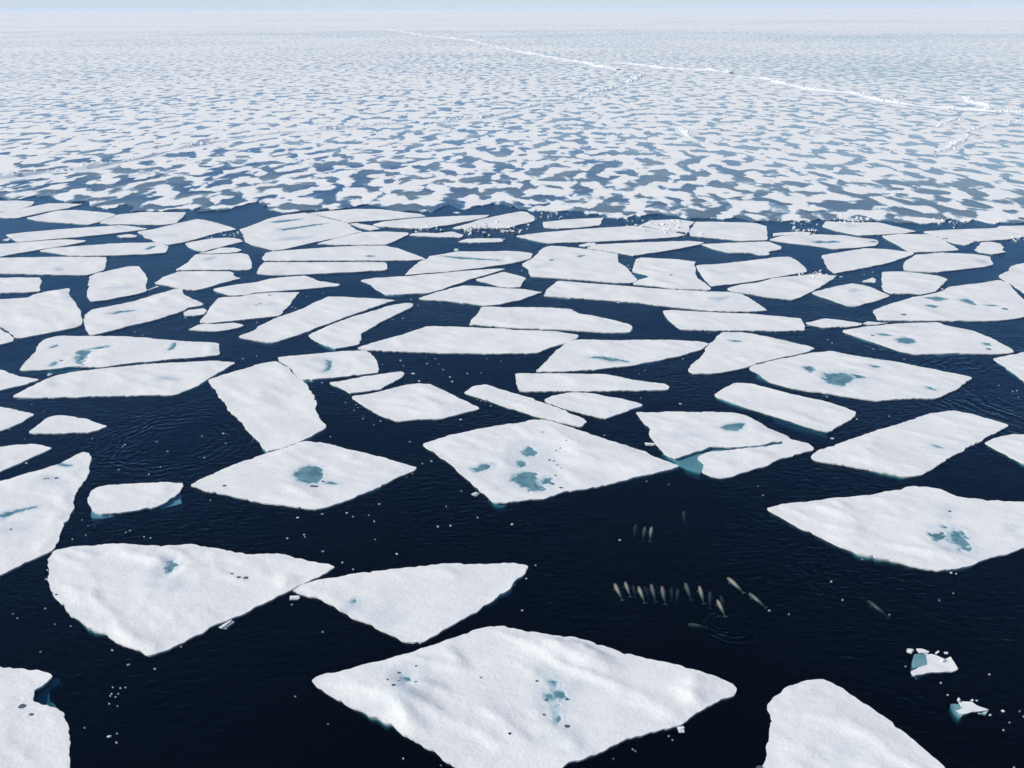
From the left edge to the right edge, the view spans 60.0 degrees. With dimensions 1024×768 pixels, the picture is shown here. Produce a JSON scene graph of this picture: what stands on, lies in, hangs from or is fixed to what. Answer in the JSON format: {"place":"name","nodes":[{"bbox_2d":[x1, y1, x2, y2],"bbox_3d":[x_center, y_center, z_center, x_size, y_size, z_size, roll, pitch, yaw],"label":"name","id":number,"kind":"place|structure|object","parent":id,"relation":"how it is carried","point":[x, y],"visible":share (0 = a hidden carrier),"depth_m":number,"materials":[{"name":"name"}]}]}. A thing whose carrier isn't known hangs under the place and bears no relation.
{"place":"outdoors","nodes":[
{"label":"outdoors","id":0,"kind":"place"},
{"bbox_2d":[0,198,1023,767],"bbox_3d":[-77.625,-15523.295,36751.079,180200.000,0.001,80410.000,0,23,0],"label":"water","id":1,"kind":"structure","parent":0,"point":[220,698],"depth_m":154.87,"materials":[{"name":"liquid"}]},
{"bbox_2d":[0,5,1023,462],"bbox_3d":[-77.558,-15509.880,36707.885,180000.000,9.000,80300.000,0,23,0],"label":"water","id":2,"kind":"structure","parent":0,"point":[36,223],"depth_m":364.07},
{"bbox_2d":[0,329,13,348],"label":"ice floe","id":3,"kind":"object","parent":2,"relation":"on","point":[6,340],"visible":1,"depth_m":232.57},
{"bbox_2d":[0,407,33,435],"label":"ice floe","id":4,"kind":"object","parent":2,"relation":"on","point":[12,420],"visible":1,"depth_m":187.84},
{"bbox_2d":[0,200,34,211],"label":"ice floe","id":5,"kind":"object","parent":2,"relation":"on","point":[9,205],"visible":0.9,"depth_m":393.30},
{"bbox_2d":[0,370,38,394],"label":"ice floe","id":6,"kind":"object","parent":2,"relation":"on","point":[10,383],"visible":0.97,"depth_m":206.23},
{"bbox_2d":[0,277,41,296],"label":"ice floe","id":7,"kind":"object","parent":2,"relation":"on","point":[17,286],"visible":0.98,"depth_m":277.33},
{"bbox_2d":[0,444,50,479],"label":"ice floe","id":8,"kind":"object","parent":2,"relation":"on","point":[14,458],"visible":1,"depth_m":172.63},
{"bbox_2d":[0,667,70,767],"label":"ice floe","id":9,"kind":"object","parent":2,"relation":"on","point":[34,733],"visible":1,"depth_m":107.74,"materials":[{"name":"ice"}]},
{"bbox_2d":[0,203,81,221],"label":"ice floe","id":10,"kind":"object","parent":2,"relation":"on","point":[19,214],"visible":0.91,"depth_m":381.19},
{"bbox_2d":[0,288,82,342],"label":"ice floe","id":11,"kind":"object","parent":2,"relation":"on","point":[44,315],"visible":1,"depth_m":250.09,"materials":[{"name":"ice"}]},
{"bbox_2d":[0,239,85,257],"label":"ice floe","id":12,"kind":"object","parent":2,"relation":"on","point":[11,250],"visible":0.96,"depth_m":324.28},
{"bbox_2d":[0,452,93,582],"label":"ice floe","id":13,"kind":"object","parent":2,"relation":"on","point":[37,514],"visible":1,"depth_m":153.47,"materials":[{"name":"ice"}]},
{"bbox_2d":[0,257,106,278],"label":"ice floe","id":14,"kind":"object","parent":2,"relation":"on","point":[64,267],"visible":0.98,"depth_m":298.24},
{"bbox_2d":[29,415,106,438],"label":"ice floe","id":15,"kind":"object","parent":2,"relation":"on","point":[60,426],"visible":1,"depth_m":183.66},
{"bbox_2d":[27,210,115,227],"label":"ice floe","id":16,"kind":"object","parent":2,"relation":"on","point":[82,218],"visible":0.98,"depth_m":367.70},
{"bbox_2d":[6,225,146,242],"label":"ice floe","id":17,"kind":"object","parent":2,"relation":"on","point":[86,233],"visible":0.95,"depth_m":342.85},
{"bbox_2d":[40,242,167,258],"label":"ice floe","id":18,"kind":"object","parent":2,"relation":"on","point":[131,250],"visible":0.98,"depth_m":318.05,"materials":[{"name":"ice"}]},
{"bbox_2d":[86,266,147,304],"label":"ice floe","id":19,"kind":"object","parent":2,"relation":"on","point":[117,285],"visible":1,"depth_m":277.28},
{"bbox_2d":[20,336,219,377],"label":"ice floe","id":20,"kind":"object","parent":2,"relation":"on","point":[56,355],"visible":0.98,"depth_m":223.04,"materials":[{"name":"ice"}]},
{"bbox_2d":[13,361,234,402],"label":"ice floe","id":21,"kind":"object","parent":2,"relation":"on","point":[167,381],"visible":1,"depth_m":205.27,"materials":[{"name":"ice"}]},
{"bbox_2d":[87,482,183,523],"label":"ice floe","id":22,"kind":"object","parent":2,"relation":"on","point":[115,502],"visible":1,"depth_m":156.53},
{"bbox_2d":[100,212,185,227],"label":"ice floe","id":23,"kind":"object","parent":2,"relation":"on","point":[146,219],"visible":0.97,"depth_m":364.77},
{"bbox_2d":[83,289,206,335],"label":"ice floe","id":24,"kind":"object","parent":2,"relation":"on","point":[142,312],"visible":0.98,"depth_m":252.85,"materials":[{"name":"ice"}]},
{"bbox_2d":[137,219,235,247],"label":"ice floe","id":25,"kind":"object","parent":2,"relation":"on","point":[177,235],"visible":0.97,"depth_m":344.01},
{"bbox_2d":[47,543,333,660],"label":"ice floe","id":26,"kind":"object","parent":2,"relation":"on","point":[153,602],"visible":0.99,"depth_m":132.79,"materials":[{"name":"ice"}]},
{"bbox_2d":[184,308,206,318],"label":"ice floe","id":27,"kind":"object","parent":2,"relation":"on","point":[195,314],"visible":1,"depth_m":252.13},
{"bbox_2d":[155,271,239,293],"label":"ice floe","id":28,"kind":"object","parent":2,"relation":"on","point":[196,282],"visible":1,"depth_m":282.30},
{"bbox_2d":[176,253,251,273],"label":"ice floe","id":29,"kind":"object","parent":2,"relation":"on","point":[238,263],"visible":0.94,"depth_m":300.94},
{"bbox_2d":[185,238,242,253],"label":"ice floe","id":30,"kind":"object","parent":2,"relation":"on","point":[201,246],"visible":0.94,"depth_m":326.61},
{"bbox_2d":[189,323,242,334],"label":"ice floe","id":31,"kind":"object","parent":2,"relation":"on","point":[216,329],"visible":1,"depth_m":240.36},
{"bbox_2d":[200,248,241,253],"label":"ice floe","id":32,"kind":"object","parent":2,"relation":"on","point":[225,250],"visible":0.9,"depth_m":316.32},
{"bbox_2d":[200,292,298,323],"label":"ice floe","id":33,"kind":"object","parent":2,"relation":"on","point":[255,308],"visible":0.97,"depth_m":256.46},
{"bbox_2d":[209,361,326,453],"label":"ice floe","id":34,"kind":"object","parent":2,"relation":"on","point":[271,406],"visible":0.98,"depth_m":194.02,"materials":[{"name":"ice"}]},
{"bbox_2d":[213,276,339,296],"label":"ice floe","id":35,"kind":"object","parent":2,"relation":"on","point":[302,284],"visible":0.98,"depth_m":275.92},
{"bbox_2d":[240,213,361,251],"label":"ice floe","id":36,"kind":"object","parent":2,"relation":"on","point":[289,232],"visible":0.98,"depth_m":343.14,"materials":[{"name":"ice"}]},
{"bbox_2d":[191,441,415,513],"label":"ice floe","id":37,"kind":"object","parent":2,"relation":"on","point":[309,477],"visible":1,"depth_m":163.47,"materials":[{"name":"ice"}]},
{"bbox_2d":[239,296,395,347],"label":"ice floe","id":38,"kind":"object","parent":2,"relation":"on","point":[307,321],"visible":0.98,"depth_m":246.92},
{"bbox_2d":[257,262,386,278],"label":"ice floe","id":39,"kind":"object","parent":2,"relation":"on","point":[270,270],"visible":1,"depth_m":293.96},
{"bbox_2d":[278,350,378,385],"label":"ice floe","id":40,"kind":"object","parent":2,"relation":"on","point":[316,369],"visible":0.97,"depth_m":214.62,"materials":[{"name":"ice"}]},
{"bbox_2d":[262,246,424,264],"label":"ice floe","id":41,"kind":"object","parent":2,"relation":"on","point":[387,255],"visible":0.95,"depth_m":310.32,"materials":[{"name":"ice"}]},
{"bbox_2d":[309,303,412,351],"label":"ice floe","id":42,"kind":"object","parent":2,"relation":"on","point":[347,334],"visible":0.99,"depth_m":239.83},
{"bbox_2d":[318,231,408,247],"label":"ice floe","id":43,"kind":"object","parent":2,"relation":"on","point":[385,238],"visible":0.94,"depth_m":331.38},
{"bbox_2d":[350,223,379,231],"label":"ice floe","id":44,"kind":"object","parent":2,"relation":"on","point":[368,228],"visible":0.95,"depth_m":350.73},
{"bbox_2d":[330,371,403,396],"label":"ice floe","id":45,"kind":"object","parent":2,"relation":"on","point":[363,385],"visible":0.94,"depth_m":204.61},
{"bbox_2d":[309,209,425,224],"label":"ice floe","id":46,"kind":"object","parent":2,"relation":"on","point":[364,216],"visible":0.91,"depth_m":369.75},
{"bbox_2d":[293,563,527,647],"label":"ice floe","id":47,"kind":"object","parent":2,"relation":"on","point":[418,606],"visible":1,"depth_m":130.96,"materials":[{"name":"ice"}]},
{"bbox_2d":[352,383,478,425],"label":"ice floe","id":48,"kind":"object","parent":2,"relation":"on","point":[409,404],"visible":1,"depth_m":193.07,"materials":[{"name":"ice"}]},
{"bbox_2d":[373,215,488,231],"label":"ice floe","id":49,"kind":"object","parent":2,"relation":"on","point":[444,222],"visible":0.96,"depth_m":356.75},
{"bbox_2d":[361,269,504,299],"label":"ice floe","id":50,"kind":"object","parent":2,"relation":"on","point":[409,287],"visible":0.98,"depth_m":279.67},
{"bbox_2d":[410,232,462,240],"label":"ice floe","id":51,"kind":"object","parent":2,"relation":"on","point":[447,236],"visible":0.97,"depth_m":336.77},
{"bbox_2d":[358,326,577,357],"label":"ice floe","id":52,"kind":"object","parent":2,"relation":"on","point":[450,342],"visible":0.99,"depth_m":228.73,"materials":[{"name":"ice"}]},
{"bbox_2d":[405,251,531,275],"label":"ice floe","id":53,"kind":"object","parent":2,"relation":"on","point":[460,261],"visible":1,"depth_m":301.87,"materials":[{"name":"ice"}]},
{"bbox_2d":[419,285,541,308],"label":"ice floe","id":54,"kind":"object","parent":2,"relation":"on","point":[467,296],"visible":0.98,"depth_m":265.59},
{"bbox_2d":[459,238,502,245],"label":"ice floe","id":55,"kind":"object","parent":2,"relation":"on","point":[482,242],"visible":1,"depth_m":328.17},
{"bbox_2d":[453,211,534,231],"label":"ice floe","id":56,"kind":"object","parent":2,"relation":"on","point":[516,220],"visible":0.98,"depth_m":356.80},
{"bbox_2d":[459,220,529,239],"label":"ice rubble","id":57,"kind":"object","parent":56,"relation":"on","point":[480,226],"visible":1,"depth_m":344.74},
{"bbox_2d":[476,272,525,288],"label":"ice floe","id":58,"kind":"object","parent":2,"relation":"on","point":[505,280],"visible":0.95,"depth_m":280.94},
{"bbox_2d":[0,6,1023,226],"bbox_3d":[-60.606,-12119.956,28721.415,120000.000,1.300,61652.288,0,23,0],"label":"pack ice","id":59,"kind":"structure","parent":2,"relation":"on","point":[77,88],"depth_m":738.25,"materials":[{"name":"ice"}]},
{"bbox_2d":[376,27,623,69],"bbox_3d":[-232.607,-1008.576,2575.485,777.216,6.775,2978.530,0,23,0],"label":"pressure ridge","id":60,"kind":"structure","parent":59,"relation":"on","point":[587,63],"depth_m":1666.54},
{"bbox_2d":[430,74,650,122],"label":"pressure ridge","id":61,"kind":"structure","parent":59,"relation":"on","point":[631,79],"depth_m":808.42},
{"bbox_2d":[593,62,738,72],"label":"pressure ridge","id":62,"kind":"structure","parent":59,"relation":"on","point":[666,67],"depth_m":1228.61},
{"bbox_2d":[673,127,702,141],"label":"pressure ridge","id":63,"kind":"structure","parent":59,"relation":"on","point":[685,132],"depth_m":603.17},
{"bbox_2d":[812,126,851,133],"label":"pressure ridge","id":64,"kind":"structure","parent":59,"relation":"on","point":[830,130],"depth_m":613.00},
{"bbox_2d":[737,75,1023,112],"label":"pressure ridge","id":65,"kind":"structure","parent":59,"relation":"on","point":[863,95],"depth_m":823.36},
{"bbox_2d":[933,114,975,127],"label":"pressure ridge","id":66,"kind":"structure","parent":59,"relation":"on","point":[942,123],"depth_m":657.55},
{"bbox_2d":[929,119,1023,152],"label":"pressure ridge","id":67,"kind":"structure","parent":59,"relation":"on","point":[952,145],"depth_m":565.59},
{"bbox_2d":[954,96,1001,109],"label":"pressure ridge","id":68,"kind":"structure","parent":59,"relation":"on","point":[970,100],"depth_m":773.54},
{"bbox_2d":[312,626,736,767],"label":"ice floe","id":69,"kind":"object","parent":2,"relation":"on","point":[496,697],"visible":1,"depth_m":111.33,"materials":[{"name":"ice"}]},
{"bbox_2d":[465,384,585,429],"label":"ice floe","id":70,"kind":"object","parent":2,"relation":"on","point":[521,405],"visible":0.98,"depth_m":193.01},
{"bbox_2d":[423,419,678,512],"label":"ice floe","id":71,"kind":"object","parent":2,"relation":"on","point":[501,468],"visible":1,"depth_m":168.39,"materials":[{"name":"ice"}]},
{"bbox_2d":[469,307,633,337],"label":"ice floe","id":72,"kind":"object","parent":2,"relation":"on","point":[570,321],"visible":0.95,"depth_m":243.77,"materials":[{"name":"ice"}]},
{"bbox_2d":[543,218,602,230],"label":"ice floe","id":73,"kind":"object","parent":2,"relation":"on","point":[573,224],"visible":0.98,"depth_m":352.54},
{"bbox_2d":[522,246,636,285],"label":"ice floe","id":74,"kind":"object","parent":2,"relation":"on","point":[556,263],"visible":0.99,"depth_m":294.63,"materials":[{"name":"ice"}]},
{"bbox_2d":[515,373,668,395],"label":"ice floe","id":75,"kind":"object","parent":2,"relation":"on","point":[540,384],"visible":0.95,"depth_m":202.87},
{"bbox_2d":[545,392,641,422],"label":"ice floe","id":76,"kind":"object","parent":2,"relation":"on","point":[598,408],"visible":0.98,"depth_m":192.56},
{"bbox_2d":[516,226,685,245],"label":"ice floe","id":77,"kind":"object","parent":2,"relation":"on","point":[605,235],"visible":0.97,"depth_m":334.59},
{"bbox_2d":[536,339,707,373],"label":"ice floe","id":78,"kind":"object","parent":2,"relation":"on","point":[584,356],"visible":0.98,"depth_m":220.59,"materials":[{"name":"ice"}]},
{"bbox_2d":[587,241,703,258],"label":"ice floe","id":79,"kind":"object","parent":2,"relation":"on","point":[638,250],"visible":0.96,"depth_m":318.60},
{"bbox_2d":[544,281,766,314],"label":"ice floe","id":80,"kind":"object","parent":2,"relation":"on","point":[669,299],"visible":0.99,"depth_m":264.23,"materials":[{"name":"ice"}]},
{"bbox_2d":[642,219,693,234],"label":"ice floe","id":81,"kind":"object","parent":2,"relation":"on","point":[684,229],"visible":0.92,"depth_m":350.88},
{"bbox_2d":[626,219,701,237],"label":"ice rubble","id":82,"kind":"object","parent":81,"relation":"on","point":[665,226],"visible":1,"depth_m":348.40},
{"bbox_2d":[632,258,710,290],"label":"ice floe","id":83,"kind":"object","parent":2,"relation":"on","point":[674,274],"visible":0.98,"depth_m":286.32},
{"bbox_2d":[636,411,813,482],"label":"ice floe","id":84,"kind":"object","parent":2,"relation":"on","point":[721,447],"visible":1,"depth_m":175.43,"materials":[{"name":"ice"}]},
{"bbox_2d":[689,222,767,242],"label":"ice floe","id":85,"kind":"object","parent":2,"relation":"on","point":[728,232],"visible":0.97,"depth_m":339.73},
{"bbox_2d":[663,310,804,335],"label":"ice floe","id":86,"kind":"object","parent":2,"relation":"on","point":[697,322],"visible":0.99,"depth_m":241.98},
{"bbox_2d":[702,242,781,258],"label":"ice floe","id":87,"kind":"object","parent":2,"relation":"on","point":[764,250],"visible":1,"depth_m":316.59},
{"bbox_2d":[688,332,813,377],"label":"ice floe","id":88,"kind":"object","parent":2,"relation":"on","point":[727,353],"visible":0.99,"depth_m":221.25,"materials":[{"name":"ice"}]},
{"bbox_2d":[696,257,806,289],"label":"ice floe","id":89,"kind":"object","parent":2,"relation":"on","point":[721,276],"visible":0.96,"depth_m":289.12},
{"bbox_2d":[727,274,835,303],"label":"ice floe","id":90,"kind":"object","parent":2,"relation":"on","point":[790,289],"visible":0.99,"depth_m":272.36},
{"bbox_2d":[715,383,855,441],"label":"ice floe","id":91,"kind":"object","parent":2,"relation":"on","point":[817,419],"visible":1,"depth_m":190.74,"materials":[{"name":"ice"}]},
{"bbox_2d":[773,232,810,237],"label":"ice floe","id":92,"kind":"object","parent":2,"relation":"on","point":[787,233],"visible":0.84,"depth_m":337.28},
{"bbox_2d":[770,234,878,251],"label":"ice floe","id":93,"kind":"object","parent":2,"relation":"on","point":[836,243],"visible":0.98,"depth_m":325.00,"materials":[{"name":"ice"}]},
{"bbox_2d":[806,318,861,331],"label":"ice floe","id":94,"kind":"object","parent":2,"relation":"on","point":[825,325],"visible":0.98,"depth_m":240.84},
{"bbox_2d":[756,679,944,767],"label":"ice floe","id":95,"kind":"object","parent":2,"relation":"on","point":[818,723],"visible":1,"depth_m":105.24,"materials":[{"name":"ice"}]},
{"bbox_2d":[812,283,889,310],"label":"ice floe","id":96,"kind":"object","parent":2,"relation":"on","point":[854,297],"visible":1,"depth_m":264.42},
{"bbox_2d":[749,351,971,405],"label":"ice floe","id":97,"kind":"object","parent":2,"relation":"on","point":[845,377],"visible":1,"depth_m":205.59,"materials":[{"name":"ice"}]},
{"bbox_2d":[822,248,913,275],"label":"ice floe","id":98,"kind":"object","parent":2,"relation":"on","point":[851,262],"visible":1,"depth_m":302.44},
{"bbox_2d":[822,221,915,237],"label":"ice floe","id":99,"kind":"object","parent":2,"relation":"on","point":[867,229],"visible":0.98,"depth_m":343.06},
{"bbox_2d":[867,600,890,618],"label":"whale","id":100,"kind":"object","parent":2,"relation":"on","point":[875,607],"visible":1,"depth_m":128.49},
{"bbox_2d":[767,486,1023,575],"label":"ice floe","id":101,"kind":"object","parent":2,"relation":"on","point":[929,531],"visible":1,"depth_m":147.19,"materials":[{"name":"ice"}]},
{"bbox_2d":[811,411,1007,482],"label":"ice floe","id":102,"kind":"object","parent":2,"relation":"on","point":[917,448],"visible":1,"depth_m":173.95,"materials":[{"name":"ice"}]},
{"bbox_2d":[881,271,946,297],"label":"ice floe","id":103,"kind":"object","parent":2,"relation":"on","point":[900,284],"visible":0.97,"depth_m":275.75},
{"bbox_2d":[882,234,958,255],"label":"ice floe","id":104,"kind":"object","parent":2,"relation":"on","point":[915,244],"visible":0.96,"depth_m":322.25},
{"bbox_2d":[843,322,1013,359],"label":"ice floe","id":105,"kind":"object","parent":2,"relation":"on","point":[930,340],"visible":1,"depth_m":228.93,"materials":[{"name":"ice"}]},
{"bbox_2d":[910,654,965,687],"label":"ice floe","id":106,"kind":"object","parent":2,"relation":"on","point":[923,666],"visible":1,"depth_m":116.73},
{"bbox_2d":[903,252,992,275],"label":"ice floe","id":107,"kind":"object","parent":2,"relation":"on","point":[940,263],"visible":0.96,"depth_m":296.68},
{"bbox_2d":[873,280,1023,324],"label":"ice floe","id":108,"kind":"object","parent":2,"relation":"on","point":[995,302],"visible":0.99,"depth_m":253.72,"materials":[{"name":"ice"}]},
{"bbox_2d":[944,238,973,247],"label":"ice floe","id":109,"kind":"object","parent":2,"relation":"on","point":[959,243],"visible":0.96,"depth_m":323.87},
{"bbox_2d":[949,701,993,725],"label":"ice floe","id":110,"kind":"object","parent":2,"relation":"on","point":[959,711],"visible":1,"depth_m":109.57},
{"bbox_2d":[923,225,1023,244],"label":"ice floe","id":111,"kind":"object","parent":2,"relation":"on","point":[978,236],"visible":0.96,"depth_m":334.53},
{"bbox_2d":[975,242,1005,257],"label":"ice floe","id":112,"kind":"object","parent":2,"relation":"on","point":[992,249],"visible":0.99,"depth_m":313.74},
{"bbox_2d":[985,434,1023,469],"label":"ice floe","id":113,"kind":"object","parent":2,"relation":"on","point":[1009,448],"visible":1,"depth_m":173.88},
{"bbox_2d":[993,352,1023,384],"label":"ice floe","id":114,"kind":"object","parent":2,"relation":"on","point":[1012,365],"visible":1,"depth_m":213.55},
{"bbox_2d":[999,263,1023,295],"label":"ice floe","id":115,"kind":"object","parent":2,"relation":"on","point":[1013,276],"visible":0.98,"depth_m":281.77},
{"bbox_2d":[0,0,1023,10],"label":"sky","id":116,"kind":"structure","parent":0,"point":[5,5],"materials":[{"name":"white"}]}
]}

